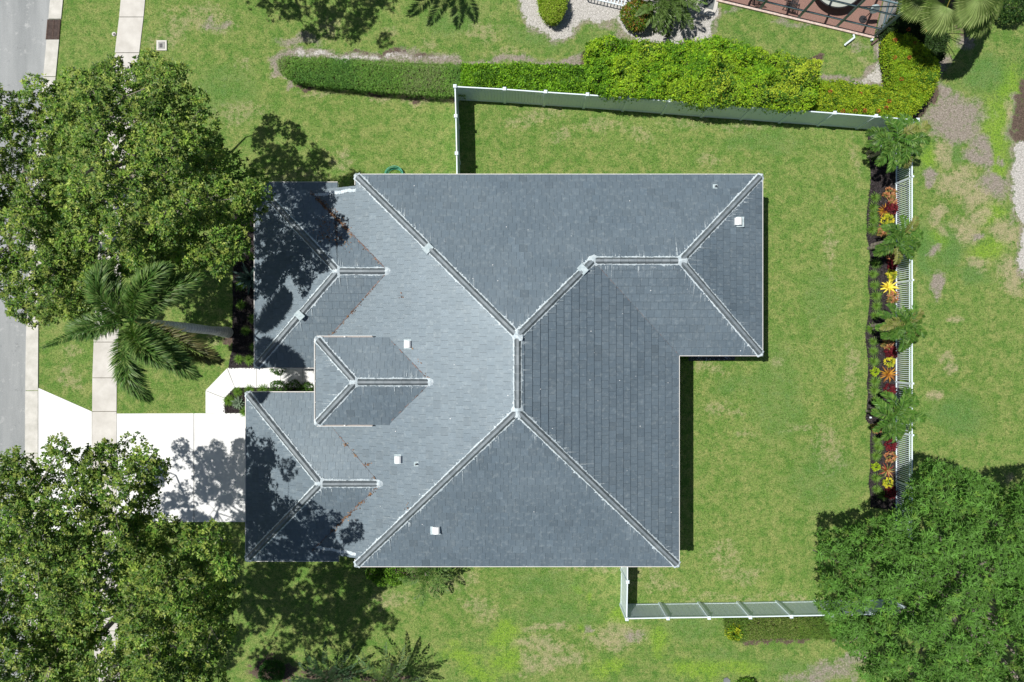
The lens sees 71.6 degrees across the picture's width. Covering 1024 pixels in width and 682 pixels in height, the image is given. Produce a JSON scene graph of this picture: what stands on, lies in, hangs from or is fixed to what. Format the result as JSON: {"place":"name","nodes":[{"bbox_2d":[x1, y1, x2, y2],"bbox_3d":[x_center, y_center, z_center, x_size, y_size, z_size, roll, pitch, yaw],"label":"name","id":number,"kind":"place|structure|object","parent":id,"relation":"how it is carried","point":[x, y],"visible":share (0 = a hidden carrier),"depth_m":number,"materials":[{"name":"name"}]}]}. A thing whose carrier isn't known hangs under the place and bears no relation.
{"place":"outdoors","nodes":[
{"label":"outdoors","id":0,"kind":"place"},
{"bbox_2d":[0,0,49,678],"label":"road","id":1,"kind":"structure","parent":0,"point":[23,25],"depth_m":34.99,"materials":[{"name":"asphalt"}]},
{"bbox_2d":[92,0,144,681],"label":"sidewalk","id":2,"kind":"structure","parent":0,"point":[127,47],"depth_m":34.97,"materials":[{"name":"concrete"}]},
{"bbox_2d":[38,388,244,534],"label":"driveway","id":3,"kind":"structure","parent":0,"point":[205,452],"depth_m":34.97,"materials":[{"name":"paint"}]},
{"bbox_2d":[206,368,313,412],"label":"entry path","id":4,"kind":"structure","parent":0,"point":[222,385],"depth_m":34.97,"materials":[{"name":"paint"}]},
{"bbox_2d":[244,173,763,567],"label":"house","id":5,"kind":"structure","parent":0,"point":[550,329],"depth_m":30.57,"materials":[{"name":"tile"}]},
{"bbox_2d":[310,193,429,546],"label":"fallen leaves","id":6,"kind":"object","parent":5,"relation":"on","point":[338,220],"visible":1,"depth_m":31.54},
{"bbox_2d":[26,0,1023,681],"bbox_3d":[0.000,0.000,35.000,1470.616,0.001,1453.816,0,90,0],"label":"ground","id":7,"kind":"structure","parent":0,"point":[774,456],"depth_m":35.00,"materials":[{"name":"plant"}]},
{"bbox_2d":[25,0,62,679],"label":"kerb","id":8,"kind":"structure","parent":7,"relation":"on","point":[32,335],"depth_m":34.95,"materials":[{"name":"concrete"}]},
{"bbox_2d":[46,19,60,39],"bbox_3d":[-22.617,-15.364,34.992,0.765,0.115,1.008,0,90,0],"label":"storm drain","id":9,"kind":"object","parent":8,"relation":"in","point":[53,29],"visible":1,"depth_m":34.94,"materials":[{"name":"metal"}]},
{"bbox_2d":[0,72,98,329],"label":"shade tree","id":10,"kind":"object","parent":7,"relation":"on","point":[20,200],"visible":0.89,"depth_m":26.96,"materials":[{"name":"green plant"}]},
{"bbox_2d":[92,412,116,520],"bbox_3d":[-20.105,6.211,35.007,1.212,0.086,5.444,0,90,0],"label":"sidewalk crossing","id":11,"kind":"object","parent":7,"relation":"on","point":[104,424],"visible":0.32,"depth_m":34.96,"materials":[{"name":"concrete"}]},
{"bbox_2d":[0,430,245,681],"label":"shade tree","id":12,"kind":"object","parent":7,"relation":"on","point":[20,505],"visible":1,"depth_m":24.75,"materials":[{"name":"green plant"}]},
{"bbox_2d":[34,47,275,304],"bbox_3d":[-14.478,-6.572,29.456,9.508,11.367,10.223,-17,90,0],"label":"shade tree","id":13,"kind":"object","parent":7,"relation":"on","point":[117,178],"visible":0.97,"depth_m":25.92,"materials":[{"name":"green plant"}]},
{"bbox_2d":[156,40,166,50],"bbox_3d":[-17.266,-14.571,34.967,0.500,0.096,0.500,0,90,0],"label":"utility box","id":14,"kind":"object","parent":7,"relation":"on","point":[161,45],"visible":1,"depth_m":34.95,"materials":[{"name":"concrete"}]},
{"bbox_2d":[93,234,256,411],"bbox_3d":[-15.078,-6.579,35.017,11.209,0.067,33.158,0,90,0],"label":"joint bed","id":15,"kind":"object","parent":7,"relation":"on","point":[210,392],"visible":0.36,"depth_m":34.99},
{"bbox_2d":[228,213,261,368],"bbox_3d":[-12.737,-2.497,34.965,2.507,0.170,7.836,0,90,0],"label":"mulch bed","id":16,"kind":"object","parent":7,"relation":"on","point":[240,344],"visible":0.3,"depth_m":34.98,"materials":[{"name":"soil"}]},
{"bbox_2d":[39,257,232,404],"bbox_3d":[-13.705,-0.688,29.769,5.649,10.486,5.451,34,90,0],"label":"royal palm","id":17,"kind":"object","parent":16,"relation":"on","point":[104,285],"visible":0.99,"depth_m":26.25,"materials":[{"name":"green plant"}]},
{"bbox_2d":[236,300,246,309],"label":"grass lily","id":18,"kind":"object","parent":16,"relation":"on","point":[241,304],"depth_m":34.87,"materials":[{"name":"green plant"}]},
{"bbox_2d":[232,263,253,293],"bbox_3d":[-12.800,-3.090,34.561,1.630,0.819,1.533,-14,90,0],"label":"agave","id":19,"kind":"object","parent":16,"relation":"on","point":[247,278],"visible":0.82,"depth_m":34.68,"materials":[{"name":"green plant"}]},
{"bbox_2d":[241,326,249,334],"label":"grass lily","id":20,"kind":"object","parent":16,"relation":"on","point":[245,330],"depth_m":34.87,"materials":[{"name":"green plant"}]},
{"bbox_2d":[243,352,253,366],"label":"grass lily","id":21,"kind":"object","parent":16,"relation":"on","point":[249,358],"depth_m":34.85,"materials":[{"name":"green plant"}]},
{"bbox_2d":[270,368,285,375],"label":"foxtail fern","id":22,"kind":"object","parent":16,"relation":"on","point":[278,371],"visible":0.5,"depth_m":34.71,"materials":[{"name":"green plant"}]},
{"bbox_2d":[223,386,313,413],"bbox_3d":[-11.824,2.913,34.973,4.871,0.154,1.419,0,90,0],"label":"mulch bed","id":23,"kind":"object","parent":7,"relation":"on","point":[230,409],"visible":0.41,"depth_m":34.96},
{"bbox_2d":[223,394,234,405],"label":"grass lily","id":24,"kind":"object","parent":23,"relation":"on","point":[228,400],"depth_m":34.84,"materials":[{"name":"green plant"}]},
{"bbox_2d":[232,385,242,397],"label":"grass lily","id":25,"kind":"object","parent":23,"relation":"on","point":[237,392],"depth_m":34.88,"materials":[{"name":"green plant"}]},
{"bbox_2d":[231,396,244,409],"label":"agave","id":26,"kind":"object","parent":23,"relation":"on","point":[238,402],"visible":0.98,"depth_m":34.82,"materials":[{"name":"green plant"}]},
{"bbox_2d":[269,379,287,390],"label":"foxtail fern","id":27,"kind":"object","parent":23,"relation":"on","point":[278,383],"visible":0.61,"depth_m":34.71,"materials":[{"name":"green plant"}]},
{"bbox_2d":[284,379,303,390],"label":"foxtail fern","id":28,"kind":"object","parent":23,"relation":"on","point":[291,384],"visible":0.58,"depth_m":34.64,"materials":[{"name":"green plant"}]},
{"bbox_2d":[299,381,313,390],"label":"foxtail fern","id":29,"kind":"object","parent":23,"relation":"on","point":[304,385],"visible":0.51,"depth_m":34.69,"materials":[{"name":"green plant"}]},
{"bbox_2d":[258,658,284,681],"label":"shrub","id":30,"kind":"object","parent":7,"relation":"on","point":[271,665],"visible":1,"depth_m":34.18,"materials":[{"name":"green plant"}]},
{"bbox_2d":[288,641,369,681],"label":"cycad","id":31,"kind":"object","parent":7,"relation":"on","point":[330,676],"visible":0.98,"depth_m":33.76,"materials":[{"name":"green plant"}]},
{"bbox_2d":[276,53,465,100],"bbox_3d":[-6.748,-12.780,34.419,9.302,1.162,1.834,3,90,0],"label":"hedge","id":32,"kind":"object","parent":7,"relation":"on","point":[415,79],"visible":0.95,"depth_m":34.06,"materials":[{"name":"green plant"}]},
{"bbox_2d":[365,567,381,580],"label":"shrub","id":33,"kind":"object","parent":7,"relation":"on","point":[370,574],"visible":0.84,"depth_m":34.31,"materials":[{"name":"green plant"}]},
{"bbox_2d":[371,567,390,586],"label":"shrub","id":34,"kind":"object","parent":7,"relation":"on","point":[383,583],"visible":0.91,"depth_m":34.32,"materials":[{"name":"green plant"}]},
{"bbox_2d":[344,642,426,681],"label":"cycad","id":35,"kind":"object","parent":7,"relation":"on","point":[389,672],"visible":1,"depth_m":33.19,"materials":[{"name":"green plant"}]},
{"bbox_2d":[382,567,406,587],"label":"shrub","id":36,"kind":"object","parent":7,"relation":"on","point":[392,582],"visible":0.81,"depth_m":34.27,"materials":[{"name":"green plant"}]},
{"bbox_2d":[384,166,404,173],"bbox_3d":[-5.770,-8.161,34.870,1.013,0.244,0.877,0,90,0],"label":"garden hose","id":37,"kind":"object","parent":7,"relation":"on","point":[399,169],"visible":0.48,"depth_m":34.84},
{"bbox_2d":[398,567,455,605],"bbox_3d":[-4.026,11.142,33.953,2.680,2.135,2.898,0,90,0],"label":"pygmy palm","id":38,"kind":"object","parent":7,"relation":"on","point":[425,575],"visible":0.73,"depth_m":33.59,"materials":[{"name":"green plant"}]},
{"bbox_2d":[454,88,460,173],"bbox_3d":[-2.604,-9.482,34.020,0.163,1.960,4.690,-1,90,0],"label":"privacy fence","id":39,"kind":"object","parent":7,"relation":"on","point":[457,151],"visible":0.81,"depth_m":33.70,"materials":[{"name":"white plastic"}]},
{"bbox_2d":[458,60,591,96],"bbox_3d":[0.632,-12.501,34.190,6.419,1.621,1.807,0,90,0],"label":"hedge","id":40,"kind":"object","parent":7,"relation":"on","point":[560,77],"visible":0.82,"depth_m":33.65,"materials":[{"name":"green plant"}]},
{"bbox_2d":[536,0,568,26],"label":"shrub","id":41,"kind":"object","parent":7,"relation":"on","point":[552,13],"visible":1,"depth_m":34.08,"materials":[{"name":"green plant"}]},
{"bbox_2d":[598,0,625,5],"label":"garden bench","id":42,"kind":"object","parent":7,"relation":"on","point":[611,2],"visible":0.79,"depth_m":34.53,"materials":[{"name":"white plastic"}]},
{"bbox_2d":[620,567,628,616],"bbox_3d":[5.398,11.269,34.020,0.161,1.960,3.281,0,90,0],"label":"privacy fence","id":43,"kind":"object","parent":7,"relation":"on","point":[624,588],"visible":0.66,"depth_m":33.82,"materials":[{"name":"white plastic"}]},
{"bbox_2d":[618,0,652,33],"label":"shrub","id":44,"kind":"object","parent":7,"relation":"on","point":[627,8],"visible":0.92,"depth_m":34.01,"materials":[{"name":"green plant"}]},
{"bbox_2d":[635,0,707,37],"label":"pygmy palm","id":45,"kind":"object","parent":7,"relation":"on","point":[664,9],"visible":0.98,"depth_m":33.62,"materials":[{"name":"green plant"}]},
{"bbox_2d":[453,84,919,132],"bbox_3d":[8.140,-11.145,34.020,21.826,1.960,0.233,4,90,0],"label":"privacy fence","id":46,"kind":"object","parent":7,"relation":"on","point":[816,118],"visible":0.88,"depth_m":34.04,"materials":[{"name":"white plastic"}]},
{"bbox_2d":[582,34,822,115],"bbox_3d":[8.784,-12.375,33.495,11.101,3.010,3.585,0,90,0],"label":"hedge","id":47,"kind":"object","parent":7,"relation":"on","point":[722,73],"visible":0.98,"depth_m":32.70,"materials":[{"name":"green plant"}]},
{"bbox_2d":[697,0,717,17],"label":"step slab","id":48,"kind":"structure","parent":7,"relation":"on","point":[707,12],"depth_m":34.95,"materials":[{"name":"concrete"}]},
{"bbox_2d":[699,0,714,9],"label":"door mat","id":49,"kind":"object","parent":48,"relation":"on","point":[710,5],"depth_m":34.91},
{"bbox_2d":[688,356,734,360],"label":"patio slab","id":50,"kind":"structure","parent":7,"relation":"on","point":[703,358],"depth_m":34.93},
{"bbox_2d":[724,622,743,641],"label":"shrub","id":51,"kind":"object","parent":7,"relation":"on","point":[738,633],"visible":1,"depth_m":33.94,"materials":[{"name":"green plant"}]},
{"bbox_2d":[619,598,915,620],"bbox_3d":[12.077,12.867,34.020,13.587,1.960,0.175,-1,90,0],"label":"privacy fence","id":52,"kind":"object","parent":7,"relation":"on","point":[710,610],"visible":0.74,"depth_m":33.97,"materials":[{"name":"white plastic"}]},
{"bbox_2d":[716,0,873,38],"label":"patio kerb","id":53,"kind":"structure","parent":7,"relation":"on","point":[795,19],"depth_m":34.88,"materials":[{"name":"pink concrete"}]},
{"bbox_2d":[722,615,877,643],"bbox_3d":[13.894,13.901,34.459,7.403,1.127,1.389,0,90,0],"label":"hedge","id":54,"kind":"object","parent":7,"relation":"on","point":[796,628],"visible":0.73,"depth_m":34.11,"materials":[{"name":"green plant"}]},
{"bbox_2d":[808,77,927,117],"bbox_3d":[17.009,-11.507,34.163,5.555,1.700,1.791,5,90,0],"label":"flowering hedge","id":55,"kind":"object","parent":7,"relation":"on","point":[848,97],"visible":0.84,"depth_m":33.68,"materials":[{"name":"green plant"}]},
{"bbox_2d":[864,129,901,511],"bbox_3d":[18.320,-1.158,34.968,1.948,0.167,19.261,0,90,0],"label":"mulch bed","id":56,"kind":"object","parent":7,"relation":"on","point":[881,179],"visible":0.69,"depth_m":34.97,"materials":[{"name":"soil"}]},
{"bbox_2d":[865,224,878,234],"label":"grass lily","id":57,"kind":"object","parent":56,"relation":"on","point":[872,229],"depth_m":34.85,"materials":[{"name":"green plant"}]},
{"bbox_2d":[867,269,878,277],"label":"grass lily","id":58,"kind":"object","parent":56,"relation":"on","point":[873,273],"depth_m":34.88,"materials":[{"name":"green plant"}]},
{"bbox_2d":[868,336,878,346],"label":"grass lily","id":59,"kind":"object","parent":56,"relation":"on","point":[874,342],"depth_m":34.88,"materials":[{"name":"green plant"}]},
{"bbox_2d":[868,355,879,366],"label":"grass lily","id":60,"kind":"object","parent":56,"relation":"on","point":[874,361],"depth_m":34.86,"materials":[{"name":"green plant"}]},
{"bbox_2d":[868,201,879,212],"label":"grass lily","id":61,"kind":"object","parent":56,"relation":"on","point":[874,207],"depth_m":34.87,"materials":[{"name":"green plant"}]},
{"bbox_2d":[869,215,879,226],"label":"grass lily","id":62,"kind":"object","parent":56,"relation":"on","point":[872,221],"depth_m":34.85,"materials":[{"name":"green plant"}]},
{"bbox_2d":[869,376,881,388],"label":"grass lily","id":63,"kind":"object","parent":56,"relation":"on","point":[872,381],"depth_m":34.86,"materials":[{"name":"green plant"}]},
{"bbox_2d":[868,386,882,396],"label":"grass lily","id":64,"kind":"object","parent":56,"relation":"on","point":[874,391],"depth_m":34.85,"materials":[{"name":"green plant"}]},
{"bbox_2d":[869,450,881,460],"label":"grass lily","id":65,"kind":"object","parent":56,"relation":"on","point":[875,455],"depth_m":34.87,"materials":[{"name":"green plant"}]},
{"bbox_2d":[870,192,880,202],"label":"grass lily","id":66,"kind":"object","parent":56,"relation":"on","point":[876,197],"depth_m":34.87,"materials":[{"name":"green plant"}]},
{"bbox_2d":[870,280,880,290],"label":"grass lily","id":67,"kind":"object","parent":56,"relation":"on","point":[874,286],"depth_m":34.86,"materials":[{"name":"green plant"}]},
{"bbox_2d":[870,366,880,376],"bbox_3d":[17.826,1.494,34.781,0.522,0.226,0.472,-39,90,0],"label":"coleus","id":68,"kind":"object","parent":56,"relation":"on","point":[877,370],"visible":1,"depth_m":34.78,"materials":[{"name":"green plant"}]},
{"bbox_2d":[869,289,882,301],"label":"grass lily","id":69,"kind":"object","parent":56,"relation":"on","point":[875,296],"depth_m":34.85,"materials":[{"name":"green plant"}]},
{"bbox_2d":[869,257,882,268],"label":"grass lily","id":70,"kind":"object","parent":56,"relation":"on","point":[875,263],"depth_m":34.87,"materials":[{"name":"green plant"}]},
{"bbox_2d":[870,301,881,310],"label":"grass lily","id":71,"kind":"object","parent":56,"relation":"on","point":[876,306],"depth_m":34.87,"materials":[{"name":"green plant"}]},
{"bbox_2d":[871,462,880,471],"bbox_3d":[17.874,6.174,34.788,0.501,0.215,0.454,-21,90,0],"label":"coleus","id":72,"kind":"object","parent":56,"relation":"on","point":[874,469],"visible":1,"depth_m":34.78,"materials":[{"name":"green plant"}]},
{"bbox_2d":[870,472,881,482],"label":"grass lily","id":73,"kind":"object","parent":56,"relation":"on","point":[876,478],"depth_m":34.87,"materials":[{"name":"green plant"}]},
{"bbox_2d":[872,485,881,494],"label":"grass lily","id":74,"kind":"object","parent":56,"relation":"on","point":[876,490],"depth_m":34.88,"materials":[{"name":"green plant"}]},
{"bbox_2d":[872,441,884,453],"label":"grass lily","id":75,"kind":"object","parent":56,"relation":"on","point":[876,446],"depth_m":34.86,"materials":[{"name":"green plant"}]},
{"bbox_2d":[877,224,887,236],"bbox_3d":[18.168,-5.387,34.754,0.591,0.330,0.638,12,90,0],"label":"croton","id":76,"kind":"object","parent":56,"relation":"on","point":[881,231],"visible":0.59,"depth_m":34.74,"materials":[{"name":"orange plant"}]},
{"bbox_2d":[879,464,895,476],"bbox_3d":[18.423,6.335,34.892,0.857,0.438,0.905,14,96,-2],"label":"bromeliad","id":77,"kind":"object","parent":56,"relation":"on","point":[887,470],"visible":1,"depth_m":34.84,"materials":[{"name":"orange plant"}]},
{"bbox_2d":[880,212,894,223],"bbox_3d":[18.414,-5.971,34.733,0.729,0.332,0.704,43,90,0],"label":"croton","id":78,"kind":"object","parent":56,"relation":"on","point":[887,221],"visible":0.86,"depth_m":34.72,"materials":[{"name":"yellow plant"}]},
{"bbox_2d":[880,340,894,349],"bbox_3d":[18.405,0.121,34.734,0.659,0.352,0.698,30,90,0],"label":"croton","id":79,"kind":"object","parent":56,"relation":"on","point":[887,346],"visible":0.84,"depth_m":34.72,"materials":[{"name":"orange plant"}]},
{"bbox_2d":[882,477,893,487],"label":"croton","id":80,"kind":"object","parent":56,"relation":"on","point":[886,483],"visible":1,"depth_m":34.75,"materials":[{"name":"yellow plant"}]},
{"bbox_2d":[881,366,896,381],"bbox_3d":[18.492,1.657,34.909,0.914,0.489,0.925,5,90,0],"label":"bromeliad","id":81,"kind":"object","parent":56,"relation":"on","point":[889,374],"visible":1,"depth_m":34.83,"materials":[{"name":"orange plant"}]},
{"bbox_2d":[883,356,895,367],"bbox_3d":[18.578,1.013,34.748,0.629,0.288,0.649,-43,90,0],"label":"croton","id":82,"kind":"object","parent":56,"relation":"on","point":[890,364],"visible":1,"depth_m":34.73,"materials":[{"name":"yellow plant"}]},
{"bbox_2d":[882,187,897,198],"bbox_3d":[18.553,-7.218,34.727,0.700,0.346,0.656,23,90,0],"label":"croton","id":83,"kind":"object","parent":56,"relation":"on","point":[886,192],"visible":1,"depth_m":34.72,"materials":[{"name":"orange plant"}]},
{"bbox_2d":[881,281,898,292],"bbox_3d":[18.519,-2.648,34.882,0.962,0.524,0.863,16,86,1],"label":"bromeliad","id":84,"kind":"object","parent":56,"relation":"on","point":[887,286],"visible":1,"depth_m":34.83,"materials":[{"name":"yellow plant"}]},
{"bbox_2d":[883,383,896,394],"bbox_3d":[18.554,2.397,34.739,0.704,0.336,0.681,35,94,3],"label":"copperleaf","id":85,"kind":"object","parent":56,"relation":"on","point":[893,390],"visible":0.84,"depth_m":34.73,"materials":[{"name":"red plant"}]},
{"bbox_2d":[883,486,897,499],"bbox_3d":[18.579,7.430,34.729,0.707,0.349,0.731,29,95,-2],"label":"copperleaf","id":86,"kind":"object","parent":56,"relation":"on","point":[894,493],"visible":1,"depth_m":34.73,"materials":[{"name":"red plant"}]},
{"bbox_2d":[884,438,897,451],"bbox_3d":[18.607,5.136,34.741,0.681,0.337,0.704,-25,92,4],"label":"copperleaf","id":87,"kind":"object","parent":56,"relation":"on","point":[894,444],"visible":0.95,"depth_m":34.72,"materials":[{"name":"red plant"}]},
{"bbox_2d":[884,451,897,462],"bbox_3d":[18.585,5.710,34.745,0.656,0.332,0.612,-15,90,0],"label":"croton","id":88,"kind":"object","parent":56,"relation":"on","point":[893,459],"visible":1,"depth_m":34.73,"materials":[{"name":"orange plant"}]},
{"bbox_2d":[884,346,898,358],"bbox_3d":[18.607,0.533,34.718,0.767,0.366,0.741,15,85,-5],"label":"copperleaf","id":89,"kind":"object","parent":56,"relation":"on","point":[889,355],"visible":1,"depth_m":34.71,"materials":[{"name":"red plant"}]},
{"bbox_2d":[884,201,898,215],"bbox_3d":[18.610,-6.520,34.716,0.751,0.371,0.776,-9,89,-4],"label":"copperleaf","id":90,"kind":"object","parent":56,"relation":"on","point":[890,208],"visible":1,"depth_m":34.68,"materials":[{"name":"red plant"}]},
{"bbox_2d":[885,269,897,281],"bbox_3d":[18.629,-3.249,34.742,0.685,0.301,0.694,-6,93,-5],"label":"croton","id":91,"kind":"object","parent":56,"relation":"on","point":[889,274],"visible":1,"depth_m":34.74,"materials":[{"name":"yellow plant"}]},
{"bbox_2d":[886,289,898,302],"bbox_3d":[18.652,-2.156,34.732,0.663,0.374,0.708,7,90,0],"label":"croton","id":92,"kind":"object","parent":56,"relation":"on","point":[890,295],"visible":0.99,"depth_m":34.73,"materials":[{"name":"orange plant"}]},
{"bbox_2d":[886,257,898,269],"bbox_3d":[18.675,-3.777,34.752,0.664,0.318,0.642,-30,85,-5],"label":"copperleaf","id":93,"kind":"object","parent":56,"relation":"on","point":[891,261],"visible":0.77,"depth_m":34.75,"materials":[{"name":"red plant"}]},
{"bbox_2d":[867,214,923,264],"bbox_3d":[17.766,-4.639,33.478,2.263,3.056,2.313,0,90,0],"label":"christmas palm","id":94,"kind":"object","parent":56,"relation":"on","point":[888,243],"visible":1,"depth_m":32.24,"materials":[{"name":"green plant"}]},
{"bbox_2d":[865,386,926,442],"bbox_3d":[17.613,3.357,33.389,2.771,3.236,2.202,-31,90,0],"label":"christmas palm","id":95,"kind":"object","parent":56,"relation":"on","point":[905,401],"visible":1,"depth_m":32.19,"materials":[{"name":"green plant"}]},
{"bbox_2d":[864,113,930,172],"bbox_3d":[17.652,-9.137,33.436,2.830,3.142,2.777,0,90,0],"label":"christmas palm","id":96,"kind":"object","parent":56,"relation":"on","point":[889,147],"visible":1,"depth_m":32.25,"materials":[{"name":"green plant"}]},
{"bbox_2d":[870,303,927,352],"bbox_3d":[17.747,-0.624,33.437,2.171,3.138,2.341,0,90,0],"label":"christmas palm","id":97,"kind":"object","parent":56,"relation":"on","point":[895,326],"visible":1,"depth_m":32.19,"materials":[{"name":"green plant"}]},
{"bbox_2d":[895,132,913,537],"bbox_3d":[18.900,-0.440,34.205,0.085,1.590,19.605,0,90,0],"label":"picket fence","id":98,"kind":"object","parent":7,"relation":"on","point":[909,383],"visible":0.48,"depth_m":33.95,"materials":[{"name":"white plastic"}]},
{"bbox_2d":[877,27,942,103],"bbox_3d":[19.124,-12.998,34.126,2.661,1.749,3.638,0,90,0],"label":"flowering hedge","id":99,"kind":"object","parent":7,"relation":"on","point":[906,63],"visible":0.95,"depth_m":33.62,"materials":[{"name":"green plant"}]},
{"bbox_2d":[876,15,950,60],"bbox_3d":[19.470,-14.717,34.214,3.436,1.571,1.752,30,90,0],"label":"shrub","id":100,"kind":"object","parent":7,"relation":"on","point":[936,44],"visible":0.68,"depth_m":33.74,"materials":[{"name":"green plant"}]},
{"bbox_2d":[812,457,1023,681],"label":"mango tree","id":101,"kind":"object","parent":7,"relation":"on","point":[947,597],"visible":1,"depth_m":27.84,"materials":[{"name":"green plant"}]},
{"bbox_2d":[895,0,1003,38],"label":"fan palm","id":102,"kind":"object","parent":7,"relation":"on","point":[977,17],"visible":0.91,"depth_m":30.13,"materials":[{"name":"green plant"}]},
{"bbox_2d":[996,0,1023,25],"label":"shrub","id":103,"kind":"object","parent":7,"relation":"on","point":[1010,19],"visible":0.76,"depth_m":34.01,"materials":[{"name":"green plant"}]},
{"bbox_2d":[726,0,881,34],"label":"patio","id":104,"kind":"structure","parent":0,"point":[818,6],"depth_m":34.94,"materials":[{"name":"brick"}]},
{"bbox_2d":[782,0,799,11],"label":"patio chair","id":105,"kind":"object","parent":104,"relation":"on","point":[792,3],"visible":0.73,"depth_m":34.50,"materials":[{"name":"metal"}]},
{"bbox_2d":[757,0,902,36],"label":"pool cage","id":106,"kind":"object","parent":104,"relation":"on","point":[886,13],"visible":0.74,"depth_m":33.91,"materials":[{"name":"metal"}]},
{"bbox_2d":[820,0,856,7],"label":"patio table","id":107,"kind":"object","parent":104,"relation":"on","point":[832,4],"visible":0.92,"depth_m":34.25,"materials":[{"name":"white glass"}]},
{"bbox_2d":[859,4,879,22],"bbox_3d":[17.286,-15.841,34.266,0.480,1.348,0.398,0,90,0],"label":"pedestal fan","id":108,"kind":"object","parent":104,"relation":"on","point":[862,18],"visible":0.79,"depth_m":34.43,"materials":[{"name":"metal"}]},
{"bbox_2d":[875,0,897,37],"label":"side path","id":109,"kind":"structure","parent":0,"point":[881,18],"depth_m":34.96,"materials":[{"name":"concrete"}]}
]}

